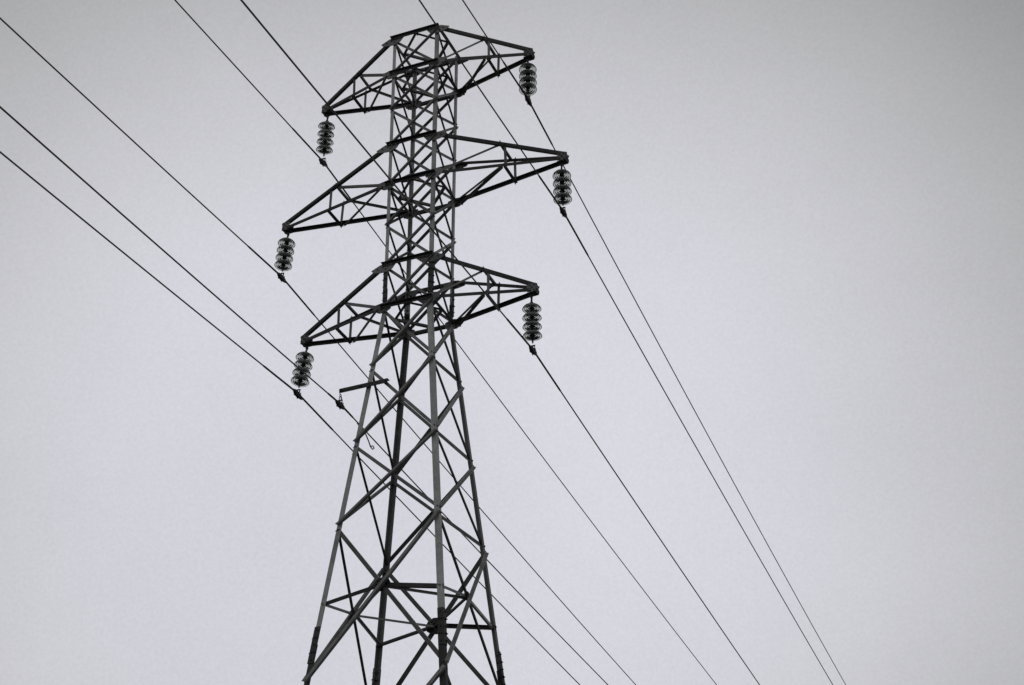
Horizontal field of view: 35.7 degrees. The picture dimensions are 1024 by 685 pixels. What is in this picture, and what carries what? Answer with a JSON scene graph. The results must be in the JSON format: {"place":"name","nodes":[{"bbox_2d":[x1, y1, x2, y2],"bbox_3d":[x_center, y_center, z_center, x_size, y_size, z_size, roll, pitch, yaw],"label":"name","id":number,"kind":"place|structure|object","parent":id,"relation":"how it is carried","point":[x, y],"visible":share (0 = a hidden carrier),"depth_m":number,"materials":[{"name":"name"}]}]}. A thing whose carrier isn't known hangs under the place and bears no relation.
{"place":"outdoors","nodes":[
{"label":"outdoors","id":0,"kind":"place"},
{"bbox_2d":[0,0,1023,684],"label":"sky","id":1,"kind":"structure","parent":0,"point":[813,210],"materials":[{"name":"grey"}]},
{"label":"ground","id":2,"kind":"structure","parent":0,"visible":0},
{"bbox_2d":[282,23,568,684],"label":"lattice tower","id":3,"kind":"structure","parent":2,"relation":"on","point":[429,299],"depth_m":22.27,"materials":[{"name":"metal"}]},
{"bbox_2d":[274,232,294,282],"bbox_3d":[-3.410,-1.290,23.855,0.264,0.877,0.267,-11,-36,20],"label":"insulator string","id":4,"kind":"object","parent":3,"relation":"hanging from","point":[285,252],"visible":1,"depth_m":23.83,"materials":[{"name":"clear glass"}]},
{"bbox_2d":[0,17,635,684],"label":"overhead wire","id":5,"kind":"object","parent":4,"relation":"hanging from","point":[286,283],"visible":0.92,"depth_m":23.00,"materials":[{"name":"metal"}]},
{"bbox_2d":[291,346,313,399],"bbox_3d":[-2.986,0.415,22.620,0.264,0.877,0.267,-10,-39,20],"label":"insulator string","id":6,"kind":"object","parent":3,"relation":"hanging from","point":[303,362],"visible":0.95,"depth_m":22.60,"materials":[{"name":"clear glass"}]},
{"bbox_2d":[0,151,579,684],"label":"overhead wire","id":7,"kind":"object","parent":6,"relation":"hanging from","point":[264,367],"visible":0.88,"depth_m":21.04,"materials":[{"name":"metal"}]},
{"bbox_2d":[316,115,334,166],"bbox_3d":[-2.915,-3.156,24.833,0.264,0.877,0.267,-6,-23,22],"label":"insulator string","id":8,"kind":"object","parent":3,"relation":"hanging from","point":[325,134],"visible":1,"depth_m":24.82,"materials":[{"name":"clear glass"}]},
{"bbox_2d":[174,0,716,684],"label":"overhead wire","id":9,"kind":"object","parent":8,"relation":"hanging from","point":[412,282],"visible":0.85,"depth_m":26.46,"materials":[{"name":"metal"}]},
{"bbox_2d":[335,394,344,409],"bbox_3d":[-2.320,0.793,21.499,0.068,0.214,0.260,-12,-33,19],"label":"wire clamp","id":10,"kind":"object","parent":3,"relation":"hanging from","point":[339,405],"visible":1,"depth_m":21.46,"materials":[{"name":"metal"}]},
{"bbox_2d":[0,106,607,684],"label":"overhead wire","id":11,"kind":"object","parent":10,"relation":"attached to","point":[266,340],"visible":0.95,"depth_m":19.01,"materials":[{"name":"metal"}]},
{"bbox_2d":[519,59,536,106],"bbox_3d":[0.237,-3.885,23.637,0.264,0.893,0.267,-14,-39,18],"label":"insulator string","id":12,"kind":"object","parent":3,"relation":"hanging from","point":[527,78],"visible":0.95,"depth_m":23.60,"materials":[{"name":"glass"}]},
{"bbox_2d":[462,0,845,684],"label":"overhead wire","id":13,"kind":"object","parent":12,"relation":"attached to","point":[638,306],"visible":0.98,"depth_m":27.08,"materials":[{"name":"metal"}]},
{"bbox_2d":[522,295,541,355],"bbox_3d":[0.274,-0.239,21.551,0.264,0.893,0.267,-12,-31,19],"label":"insulator string","id":14,"kind":"object","parent":3,"relation":"hanging from","point":[532,318],"visible":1,"depth_m":21.54,"materials":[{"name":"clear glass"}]},
{"bbox_2d":[240,0,759,684],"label":"overhead wire","id":15,"kind":"object","parent":14,"relation":"hanging from","point":[480,288],"visible":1,"depth_m":19.24,"materials":[{"name":"metal"}]},
{"bbox_2d":[553,163,571,217],"bbox_3d":[0.711,-2.159,22.439,0.264,0.893,0.267,-13,-34,18],"label":"insulator string","id":16,"kind":"object","parent":3,"relation":"hanging from","point":[562,191],"visible":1,"depth_m":22.42,"materials":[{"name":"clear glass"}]},
{"bbox_2d":[419,0,832,684],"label":"overhead wire","id":17,"kind":"object","parent":16,"relation":"attached to","point":[609,294],"visible":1,"depth_m":23.20,"materials":[{"name":"metal"}]}
]}

